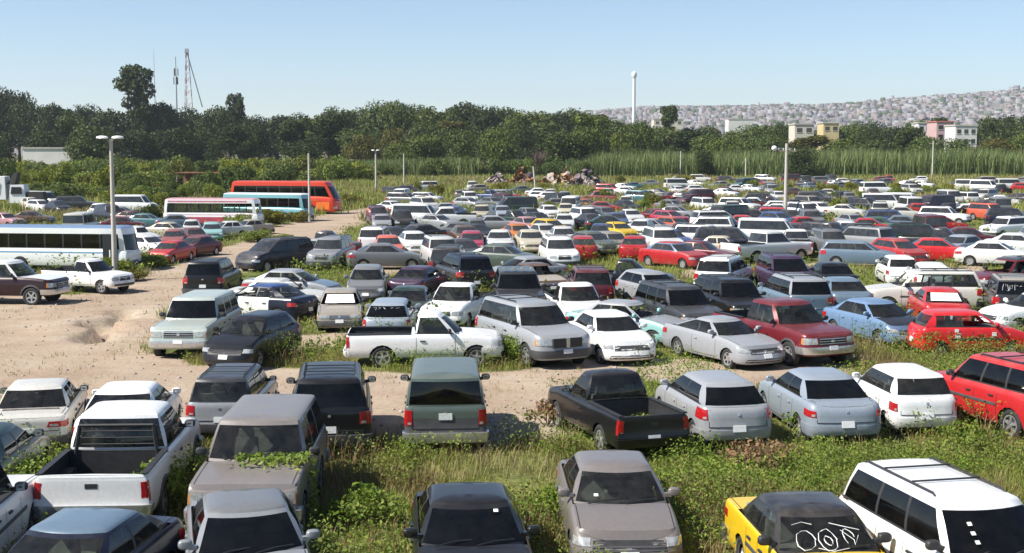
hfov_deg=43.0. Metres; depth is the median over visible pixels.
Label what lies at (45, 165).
shrub
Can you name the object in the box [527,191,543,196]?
parked hatchback
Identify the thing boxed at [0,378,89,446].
parked sedan
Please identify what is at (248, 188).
side window
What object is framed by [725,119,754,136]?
warehouse
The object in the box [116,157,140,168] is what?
shrub
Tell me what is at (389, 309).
parked hatchback
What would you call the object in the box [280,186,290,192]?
side window
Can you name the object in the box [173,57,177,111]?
cell mast
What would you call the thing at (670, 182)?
parked van
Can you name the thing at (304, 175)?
shrub
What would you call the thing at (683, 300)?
parked suv
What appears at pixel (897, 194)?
parked van
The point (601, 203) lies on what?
parked sedan
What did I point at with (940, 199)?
parked van
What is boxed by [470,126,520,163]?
broad tree
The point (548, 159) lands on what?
shrub
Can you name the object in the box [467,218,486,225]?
parked hatchback
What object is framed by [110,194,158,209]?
parked van
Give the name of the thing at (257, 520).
parked sedan
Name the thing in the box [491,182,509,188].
shrub
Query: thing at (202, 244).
parked sedan
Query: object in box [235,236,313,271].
parked minivan
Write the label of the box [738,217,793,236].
parked van
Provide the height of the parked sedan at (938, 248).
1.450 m
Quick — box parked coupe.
[662,315,784,368]
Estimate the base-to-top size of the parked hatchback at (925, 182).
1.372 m
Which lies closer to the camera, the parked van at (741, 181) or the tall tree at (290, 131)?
the parked van at (741, 181)
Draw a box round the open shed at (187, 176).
[174,172,222,183]
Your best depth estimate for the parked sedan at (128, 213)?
112.87 m
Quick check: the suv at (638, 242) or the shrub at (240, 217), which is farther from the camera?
the shrub at (240, 217)
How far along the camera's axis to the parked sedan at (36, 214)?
112.14 m
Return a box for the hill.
[12,90,1021,155]
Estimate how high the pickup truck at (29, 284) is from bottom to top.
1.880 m
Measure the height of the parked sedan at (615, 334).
1.449 m
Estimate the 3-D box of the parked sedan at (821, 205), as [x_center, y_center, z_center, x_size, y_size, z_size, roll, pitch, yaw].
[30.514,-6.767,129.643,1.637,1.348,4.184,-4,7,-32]
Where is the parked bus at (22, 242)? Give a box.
[0,224,141,266]
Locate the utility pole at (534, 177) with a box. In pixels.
[532,166,535,187]
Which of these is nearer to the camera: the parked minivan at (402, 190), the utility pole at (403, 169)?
the parked minivan at (402, 190)
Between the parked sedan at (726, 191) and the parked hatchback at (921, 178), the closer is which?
the parked sedan at (726, 191)
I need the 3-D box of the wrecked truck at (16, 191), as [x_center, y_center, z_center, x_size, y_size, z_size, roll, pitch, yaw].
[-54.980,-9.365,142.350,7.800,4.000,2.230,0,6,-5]
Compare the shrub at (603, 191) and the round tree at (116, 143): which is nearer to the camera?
the shrub at (603, 191)
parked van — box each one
[29,191,55,201]
[63,211,99,224]
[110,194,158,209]
[390,203,434,219]
[494,196,537,209]
[561,195,581,205]
[663,178,692,188]
[710,204,749,215]
[732,178,757,185]
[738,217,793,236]
[781,174,800,180]
[799,175,811,181]
[859,181,892,191]
[862,193,897,207]
[883,192,914,198]
[895,196,922,205]
[912,213,947,227]
[922,194,955,204]
[936,189,963,203]
[954,179,972,189]
[969,179,996,188]
[988,196,1012,207]
[995,178,1020,187]
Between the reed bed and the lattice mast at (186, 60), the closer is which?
the reed bed
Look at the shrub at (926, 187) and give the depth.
189.39 m
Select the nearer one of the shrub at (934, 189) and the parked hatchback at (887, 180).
the shrub at (934, 189)
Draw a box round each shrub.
[0,158,16,184]
[10,159,36,165]
[11,161,24,167]
[16,166,37,174]
[16,171,46,183]
[20,171,46,186]
[21,180,47,187]
[25,165,51,171]
[28,181,43,190]
[33,187,64,197]
[34,161,58,166]
[41,160,73,189]
[46,181,87,196]
[64,182,93,194]
[66,160,83,172]
[68,170,91,181]
[74,156,104,163]
[75,160,84,165]
[75,173,96,196]
[82,160,104,172]
[83,184,101,196]
[90,154,125,169]
[91,164,134,178]
[92,163,117,187]
[97,186,109,200]
[98,188,138,200]
[100,256,137,270]
[108,182,134,192]
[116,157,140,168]
[116,179,136,188]
[117,172,139,181]
[118,269,148,279]
[120,170,164,181]
[124,161,156,172]
[128,158,144,162]
[128,176,149,192]
[132,185,164,193]
[134,203,162,217]
[139,171,169,181]
[141,191,169,205]
[141,252,168,267]
[142,186,180,198]
[145,180,164,187]
[150,181,166,185]
[155,161,195,172]
[156,155,182,167]
[162,156,193,178]
[162,180,179,191]
[166,173,182,184]
[175,183,195,197]
[187,179,215,196]
[188,161,203,171]
[188,169,222,189]
[194,160,218,171]
[202,183,225,197]
[217,158,246,171]
[217,165,255,191]
[218,157,260,174]
[219,213,251,222]
[239,229,273,241]
[241,165,265,179]
[244,174,261,180]
[251,208,288,223]
[256,159,268,169]
[258,165,287,180]
[261,160,297,180]
[267,233,293,237]
[275,155,315,179]
[275,159,295,180]
[285,154,316,178]
[286,210,308,222]
[297,167,323,180]
[313,154,352,180]
[337,160,374,180]
[339,193,365,205]
[341,165,382,178]
[369,162,393,176]
[385,162,407,175]
[401,160,419,174]
[409,180,421,189]
[419,164,441,176]
[424,158,442,176]
[425,158,453,175]
[427,183,445,193]
[439,179,453,182]
[446,158,470,174]
[452,155,477,161]
[462,160,483,175]
[475,165,500,175]
[489,158,521,175]
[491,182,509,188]
[510,157,536,176]
[534,157,552,175]
[538,183,550,188]
[539,160,562,175]
[546,164,564,174]
[563,158,576,169]
[573,160,592,174]
[598,188,613,194]
[614,175,625,182]
[639,198,650,208]
[643,191,650,203]
[647,192,660,204]
[676,175,695,180]
[749,179,759,185]
[773,187,783,190]
[780,182,792,187]
[816,183,839,189]
[831,197,847,205]
[844,181,857,190]
[889,186,910,192]
[892,181,902,186]
[920,185,929,190]
[929,187,941,192]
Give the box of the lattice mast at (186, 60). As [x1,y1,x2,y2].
[184,49,202,110]
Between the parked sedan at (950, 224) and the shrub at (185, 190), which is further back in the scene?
the shrub at (185, 190)
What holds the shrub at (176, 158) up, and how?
on the ground at (104, 326)
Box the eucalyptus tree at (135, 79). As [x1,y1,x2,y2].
[112,63,155,157]
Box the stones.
[0,251,710,447]
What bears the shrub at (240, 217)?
on the ground at (104, 326)
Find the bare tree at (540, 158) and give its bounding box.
[521,149,550,173]
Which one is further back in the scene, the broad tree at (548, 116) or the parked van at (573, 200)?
the broad tree at (548, 116)
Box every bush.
[133,451,190,511]
[328,482,410,525]
[503,334,524,360]
[521,399,557,425]
[522,482,558,517]
[632,411,660,451]
[715,437,800,474]
[780,411,810,437]
[936,418,1013,450]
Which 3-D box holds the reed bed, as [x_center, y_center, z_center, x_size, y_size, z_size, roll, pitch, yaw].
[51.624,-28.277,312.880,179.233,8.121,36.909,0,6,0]
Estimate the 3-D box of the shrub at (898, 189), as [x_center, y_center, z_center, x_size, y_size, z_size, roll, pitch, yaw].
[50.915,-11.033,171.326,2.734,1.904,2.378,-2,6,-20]
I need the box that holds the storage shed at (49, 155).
[21,147,71,164]
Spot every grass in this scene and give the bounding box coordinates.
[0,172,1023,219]
[0,172,1023,220]
[1,267,711,437]
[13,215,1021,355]
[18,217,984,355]
[49,328,1023,552]
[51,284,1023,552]
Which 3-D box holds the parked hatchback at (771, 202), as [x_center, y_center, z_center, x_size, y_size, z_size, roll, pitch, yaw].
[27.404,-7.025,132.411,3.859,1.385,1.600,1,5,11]
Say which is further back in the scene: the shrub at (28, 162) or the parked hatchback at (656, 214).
the shrub at (28, 162)
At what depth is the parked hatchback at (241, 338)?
39.96 m
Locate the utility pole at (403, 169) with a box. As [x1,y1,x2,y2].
[403,153,404,182]
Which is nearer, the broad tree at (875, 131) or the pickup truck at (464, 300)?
the pickup truck at (464, 300)
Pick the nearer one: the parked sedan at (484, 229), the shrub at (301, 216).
the parked sedan at (484, 229)
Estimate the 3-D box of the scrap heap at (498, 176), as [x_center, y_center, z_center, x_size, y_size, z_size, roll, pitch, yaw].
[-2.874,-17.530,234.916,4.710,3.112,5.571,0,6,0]
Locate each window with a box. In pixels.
[233,186,244,191]
[245,186,255,191]
[257,186,267,192]
[268,186,278,192]
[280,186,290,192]
[291,186,302,192]
[303,186,314,195]
[314,186,328,196]
[806,128,811,132]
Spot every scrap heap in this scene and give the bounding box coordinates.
[483,171,508,183]
[503,167,541,183]
[539,166,575,185]
[565,169,599,185]
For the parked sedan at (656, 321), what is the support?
on the ground at (104, 326)
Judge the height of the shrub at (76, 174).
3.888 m
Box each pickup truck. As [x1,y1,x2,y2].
[0,259,71,304]
[32,400,202,520]
[40,258,134,293]
[315,230,362,249]
[343,309,503,367]
[416,206,477,221]
[420,282,495,326]
[476,189,495,197]
[499,209,536,220]
[543,282,605,316]
[547,368,691,449]
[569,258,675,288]
[580,190,616,200]
[712,297,855,365]
[719,230,811,263]
[725,201,738,203]
[752,196,776,205]
[784,229,812,257]
[885,175,896,180]
[898,227,953,241]
[941,203,971,213]
[994,184,1012,193]
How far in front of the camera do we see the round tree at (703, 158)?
292.66 m
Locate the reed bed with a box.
[361,144,1023,176]
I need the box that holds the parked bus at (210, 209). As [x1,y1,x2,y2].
[163,197,264,223]
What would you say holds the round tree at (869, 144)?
on the ground at (104, 326)
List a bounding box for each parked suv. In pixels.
[0,464,39,552]
[56,195,97,208]
[93,204,121,221]
[148,289,241,355]
[182,257,242,293]
[184,394,329,532]
[185,363,279,434]
[286,361,375,450]
[306,234,354,269]
[357,225,390,245]
[365,205,389,224]
[390,209,414,227]
[400,357,489,447]
[413,181,437,189]
[420,234,455,263]
[428,243,464,267]
[461,190,478,199]
[467,181,476,186]
[471,203,495,217]
[475,293,591,366]
[491,193,512,199]
[491,266,546,298]
[538,234,580,265]
[543,193,566,201]
[564,264,614,300]
[569,206,599,218]
[594,184,617,189]
[624,189,660,201]
[632,279,722,320]
[641,225,683,245]
[675,223,713,239]
[690,174,711,181]
[690,196,717,209]
[692,216,734,226]
[693,226,748,240]
[693,253,753,283]
[695,273,765,310]
[697,214,737,227]
[718,197,760,208]
[754,174,776,181]
[787,201,824,217]
[794,195,827,204]
[796,208,824,220]
[797,191,833,202]
[798,220,844,236]
[809,227,845,253]
[812,176,830,183]
[825,174,836,179]
[839,456,1023,552]
[843,225,896,243]
[847,196,874,209]
[864,209,912,217]
[865,268,983,307]
[870,201,887,208]
[887,222,933,237]
[901,183,922,194]
[918,205,971,223]
[935,351,1023,439]
[960,191,979,202]
[966,202,999,219]
[974,255,1023,286]
[978,188,998,198]
[979,215,1023,235]
[981,272,1023,306]
[984,207,1023,223]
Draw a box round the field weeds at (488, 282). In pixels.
[0,206,1015,351]
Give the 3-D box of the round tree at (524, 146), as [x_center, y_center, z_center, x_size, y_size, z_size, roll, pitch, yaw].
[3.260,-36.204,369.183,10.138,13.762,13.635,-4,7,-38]
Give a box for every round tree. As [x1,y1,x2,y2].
[0,131,23,161]
[22,130,64,149]
[63,124,111,161]
[100,131,127,158]
[120,129,161,160]
[166,130,222,162]
[279,141,325,159]
[382,142,423,161]
[406,133,444,161]
[442,128,477,160]
[479,127,519,173]
[509,125,540,162]
[540,130,587,164]
[691,149,715,176]
[699,137,744,156]
[732,137,757,155]
[784,147,822,175]
[819,137,858,153]
[849,139,894,154]
[904,135,947,155]
[939,137,973,152]
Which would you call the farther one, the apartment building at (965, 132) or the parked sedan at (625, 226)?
the apartment building at (965, 132)
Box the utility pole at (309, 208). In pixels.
[308,153,310,221]
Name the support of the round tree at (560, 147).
on the ground at (104, 326)
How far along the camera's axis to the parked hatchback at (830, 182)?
219.12 m
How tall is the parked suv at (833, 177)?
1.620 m
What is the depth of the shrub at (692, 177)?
239.70 m
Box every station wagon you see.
[202,221,222,240]
[381,186,398,192]
[412,192,444,200]
[454,190,464,196]
[493,189,515,193]
[716,176,735,181]
[759,207,784,211]
[818,240,897,263]
[829,191,850,197]
[906,262,949,281]
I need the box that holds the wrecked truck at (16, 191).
[0,172,47,202]
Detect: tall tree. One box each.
[54,115,88,144]
[225,92,245,147]
[277,118,312,157]
[310,113,349,159]
[436,121,465,152]
[528,121,561,157]
[567,113,610,156]
[660,105,678,148]
[667,131,702,155]
[788,135,829,154]
[892,127,925,154]
[931,117,948,120]
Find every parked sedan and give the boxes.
[0,212,26,223]
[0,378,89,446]
[0,422,51,474]
[7,507,184,552]
[14,211,56,223]
[44,200,71,212]
[73,380,182,432]
[99,216,148,226]
[110,210,140,217]
[119,206,130,210]
[129,213,160,225]
[136,234,161,252]
[145,222,186,236]
[148,240,195,263]
[154,214,202,226]
[178,488,319,552]
[183,227,210,236]
[183,235,222,257]
[220,221,253,235]
[228,277,323,304]
[234,282,317,319]
[240,219,274,232]
[241,268,342,290]
[311,238,317,245]
[313,287,366,330]
[345,243,426,266]
[372,214,391,226]
[373,235,403,249]
[376,200,399,209]
[387,226,405,235]
[387,265,450,295]
[388,285,435,310]
[398,231,424,252]
[403,223,446,234]
[403,482,540,552]
[414,214,455,226]
[432,202,469,212]
[437,221,468,235]
[449,225,475,237]
[452,206,466,212]
[454,238,478,251]
[465,224,491,240]
[467,243,538,266]
[477,197,500,204]
[481,215,509,228]
[485,229,513,244]
[492,239,520,249]
[493,255,568,278]
[495,205,509,214]
[501,223,529,235]
[508,185,531,193]
[509,216,535,226]
[514,229,541,251]
[517,262,566,290]
[518,207,545,214]
[525,188,544,193]
[525,212,553,218]
[529,223,553,235]
[537,205,560,217]
[539,198,560,204]
[547,226,574,236]
[554,213,574,230]
[555,450,682,552]
[557,203,571,212]
[566,299,685,347]
[569,309,655,363]
[570,231,619,254]
[574,213,598,230]
[580,198,593,204]
[584,215,630,229]
[589,201,622,210]
[606,221,639,236]
[610,212,628,221]
[612,200,641,211]
[614,186,632,194]
[615,183,636,188]
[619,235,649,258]
[620,196,632,201]
[621,209,644,222]
[627,182,644,189]
[628,218,672,226]
[638,241,707,268]
[639,180,660,185]
[640,208,663,217]
[650,189,667,194]
[653,199,688,207]
[660,192,674,199]
[662,205,692,218]
[669,186,685,191]
[671,222,687,228]
[675,194,698,203]
[675,229,691,241]
[684,240,740,255]
[688,180,704,184]
[704,235,748,259]
[709,181,731,186]
[713,187,740,192]
[714,188,739,196]
[721,491,891,552]
[728,185,750,191]
[732,215,750,221]
[742,184,763,191]
[746,197,763,200]
[749,209,762,217]
[758,182,779,187]
[758,367,880,439]
[768,203,783,207]
[770,191,783,197]
[781,187,801,195]
[788,216,813,223]
[790,223,799,228]
[793,180,815,186]
[800,182,816,188]
[807,261,857,278]
[812,202,829,209]
[814,190,830,195]
[822,189,834,192]
[822,297,914,347]
[824,204,865,215]
[824,276,873,305]
[826,182,844,188]
[833,213,863,221]
[853,218,887,226]
[867,216,890,223]
[886,215,912,221]
[888,206,918,216]
[905,181,921,186]
[906,203,925,210]
[906,286,971,320]
[912,237,967,262]
[945,234,981,246]
[946,217,968,228]
[950,227,995,239]
[953,240,1023,265]
[956,204,969,207]
[974,293,1023,328]
[984,232,1023,249]
[1001,196,1021,206]
[1008,193,1023,201]
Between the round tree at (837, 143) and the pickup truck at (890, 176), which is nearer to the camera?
the pickup truck at (890, 176)
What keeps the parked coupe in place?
on the ground at (104, 326)
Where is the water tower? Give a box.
[632,71,636,123]
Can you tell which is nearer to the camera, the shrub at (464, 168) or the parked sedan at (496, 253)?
the parked sedan at (496, 253)
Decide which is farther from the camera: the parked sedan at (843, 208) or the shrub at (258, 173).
the shrub at (258, 173)
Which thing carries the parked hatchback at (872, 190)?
on the ground at (104, 326)
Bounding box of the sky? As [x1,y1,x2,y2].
[0,0,1023,121]
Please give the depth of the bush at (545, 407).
31.31 m
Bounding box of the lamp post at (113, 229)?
[96,136,123,269]
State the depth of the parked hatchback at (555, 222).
97.82 m
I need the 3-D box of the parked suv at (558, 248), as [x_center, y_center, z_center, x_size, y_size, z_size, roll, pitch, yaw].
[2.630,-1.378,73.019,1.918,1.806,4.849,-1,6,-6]
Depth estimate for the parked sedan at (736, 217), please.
103.88 m
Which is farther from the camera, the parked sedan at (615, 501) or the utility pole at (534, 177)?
the utility pole at (534, 177)
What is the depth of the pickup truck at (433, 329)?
39.62 m
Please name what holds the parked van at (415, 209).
on the ground at (104, 326)
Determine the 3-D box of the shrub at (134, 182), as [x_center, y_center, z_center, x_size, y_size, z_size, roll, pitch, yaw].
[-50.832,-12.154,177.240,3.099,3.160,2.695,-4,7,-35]
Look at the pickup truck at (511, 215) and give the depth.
108.27 m
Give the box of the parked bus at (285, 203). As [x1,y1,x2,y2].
[223,192,313,220]
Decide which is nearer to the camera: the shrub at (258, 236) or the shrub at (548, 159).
the shrub at (258, 236)
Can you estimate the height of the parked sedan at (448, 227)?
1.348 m
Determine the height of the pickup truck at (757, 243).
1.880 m
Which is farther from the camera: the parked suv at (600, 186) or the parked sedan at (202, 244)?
the parked suv at (600, 186)
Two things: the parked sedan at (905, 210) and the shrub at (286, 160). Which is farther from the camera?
the shrub at (286, 160)
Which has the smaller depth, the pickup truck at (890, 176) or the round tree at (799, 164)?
the pickup truck at (890, 176)
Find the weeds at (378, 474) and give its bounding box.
[32,319,1023,552]
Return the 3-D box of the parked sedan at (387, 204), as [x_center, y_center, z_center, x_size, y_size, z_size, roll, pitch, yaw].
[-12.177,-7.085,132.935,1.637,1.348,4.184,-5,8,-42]
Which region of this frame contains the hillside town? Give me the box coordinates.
[547,85,1023,145]
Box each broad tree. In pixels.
[0,86,24,144]
[0,89,37,161]
[0,100,47,146]
[0,104,5,131]
[0,134,10,159]
[29,102,69,146]
[32,107,87,145]
[70,103,101,124]
[87,108,134,156]
[117,110,193,161]
[130,100,188,155]
[148,126,207,161]
[167,106,206,158]
[192,105,233,158]
[203,122,259,161]
[237,114,272,159]
[240,122,279,161]
[257,114,294,160]
[279,112,309,159]
[282,115,346,159]
[311,105,355,158]
[336,126,382,158]
[341,133,380,162]
[343,107,373,128]
[355,106,398,151]
[361,100,390,124]
[367,99,417,150]
[378,127,414,162]
[401,103,455,134]
[401,121,451,158]
[404,103,425,120]
[431,110,476,155]
[445,100,483,150]
[447,107,474,147]
[466,104,505,164]
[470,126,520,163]
[476,106,520,153]
[495,109,549,150]
[530,110,569,148]
[551,110,576,133]
[561,107,591,159]
[571,125,608,159]
[601,117,629,153]
[603,123,643,154]
[609,130,632,156]
[623,118,665,159]
[648,126,682,155]
[669,126,701,154]
[687,133,735,157]
[695,125,725,155]
[721,131,738,143]
[732,123,769,141]
[746,134,788,156]
[762,121,793,149]
[815,124,872,149]
[839,120,884,142]
[868,126,897,143]
[875,124,917,152]
[889,119,925,144]
[971,137,1022,155]
[975,115,1010,150]
[993,113,1023,146]
[1002,116,1023,139]
[1005,132,1023,151]
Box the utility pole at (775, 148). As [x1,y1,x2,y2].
[772,143,795,208]
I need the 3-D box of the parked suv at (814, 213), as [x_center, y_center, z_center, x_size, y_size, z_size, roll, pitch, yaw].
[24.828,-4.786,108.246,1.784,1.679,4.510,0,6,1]
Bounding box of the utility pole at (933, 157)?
[931,141,936,175]
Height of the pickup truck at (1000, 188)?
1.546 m
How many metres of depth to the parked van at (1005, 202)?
127.12 m
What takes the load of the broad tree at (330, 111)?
on the ground at (104, 326)
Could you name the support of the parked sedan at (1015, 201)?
on the ground at (104, 326)
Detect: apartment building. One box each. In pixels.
[651,119,682,131]
[788,123,814,150]
[816,122,839,152]
[911,122,926,140]
[926,121,954,146]
[944,125,977,150]
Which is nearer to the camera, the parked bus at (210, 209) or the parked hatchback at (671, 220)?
the parked hatchback at (671, 220)
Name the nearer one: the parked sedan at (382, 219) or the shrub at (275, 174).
the parked sedan at (382, 219)
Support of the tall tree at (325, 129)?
on the ground at (104, 326)
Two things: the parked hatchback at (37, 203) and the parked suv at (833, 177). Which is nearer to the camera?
the parked hatchback at (37, 203)
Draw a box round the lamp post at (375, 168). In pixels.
[371,150,379,188]
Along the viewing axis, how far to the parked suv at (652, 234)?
80.61 m
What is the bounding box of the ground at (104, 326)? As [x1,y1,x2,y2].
[0,156,1023,552]
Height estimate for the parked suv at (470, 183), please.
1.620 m
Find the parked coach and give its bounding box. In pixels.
[231,180,341,212]
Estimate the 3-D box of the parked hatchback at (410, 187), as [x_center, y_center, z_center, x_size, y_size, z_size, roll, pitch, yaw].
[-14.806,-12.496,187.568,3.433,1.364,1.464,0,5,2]
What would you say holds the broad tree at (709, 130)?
on the ground at (104, 326)
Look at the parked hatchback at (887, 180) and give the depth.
229.18 m
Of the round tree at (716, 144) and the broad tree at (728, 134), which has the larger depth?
the broad tree at (728, 134)
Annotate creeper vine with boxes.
[226,451,319,516]
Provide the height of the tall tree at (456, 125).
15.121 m
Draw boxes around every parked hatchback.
[19,197,35,206]
[25,199,48,210]
[88,203,105,210]
[134,226,160,239]
[161,228,186,240]
[183,219,201,227]
[202,310,301,366]
[344,264,388,299]
[362,297,420,326]
[399,185,420,191]
[452,197,481,207]
[460,230,483,247]
[464,184,488,191]
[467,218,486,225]
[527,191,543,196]
[530,218,564,226]
[537,191,555,199]
[572,235,597,260]
[590,223,609,230]
[593,206,614,214]
[599,231,624,253]
[615,269,680,299]
[630,219,654,234]
[650,210,689,222]
[655,370,771,445]
[657,216,686,224]
[670,192,690,198]
[685,185,707,190]
[758,211,790,219]
[763,201,783,205]
[779,209,797,217]
[826,180,841,184]
[836,178,849,182]
[837,220,854,227]
[841,192,854,197]
[844,223,873,229]
[846,179,864,185]
[852,363,956,433]
[866,188,879,192]
[868,176,886,180]
[871,237,929,262]
[875,255,915,282]
[877,178,892,184]
[906,308,1023,356]
[909,176,928,180]
[915,180,933,185]
[1010,183,1023,189]
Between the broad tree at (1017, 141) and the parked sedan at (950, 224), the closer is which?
the parked sedan at (950, 224)
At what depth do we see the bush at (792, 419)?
30.13 m
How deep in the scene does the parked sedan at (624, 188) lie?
181.82 m
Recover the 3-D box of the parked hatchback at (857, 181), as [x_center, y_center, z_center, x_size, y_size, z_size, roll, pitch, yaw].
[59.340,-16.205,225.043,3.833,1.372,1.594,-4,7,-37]
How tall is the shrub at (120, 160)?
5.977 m
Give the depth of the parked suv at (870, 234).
81.72 m
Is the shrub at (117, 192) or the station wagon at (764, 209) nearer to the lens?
the station wagon at (764, 209)
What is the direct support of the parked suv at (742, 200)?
on the ground at (104, 326)
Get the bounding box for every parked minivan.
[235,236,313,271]
[385,192,413,202]
[394,188,410,192]
[409,196,437,205]
[435,252,494,290]
[689,189,714,199]
[689,209,731,222]
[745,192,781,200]
[754,251,813,287]
[757,272,833,316]
[765,184,777,192]
[977,176,995,180]

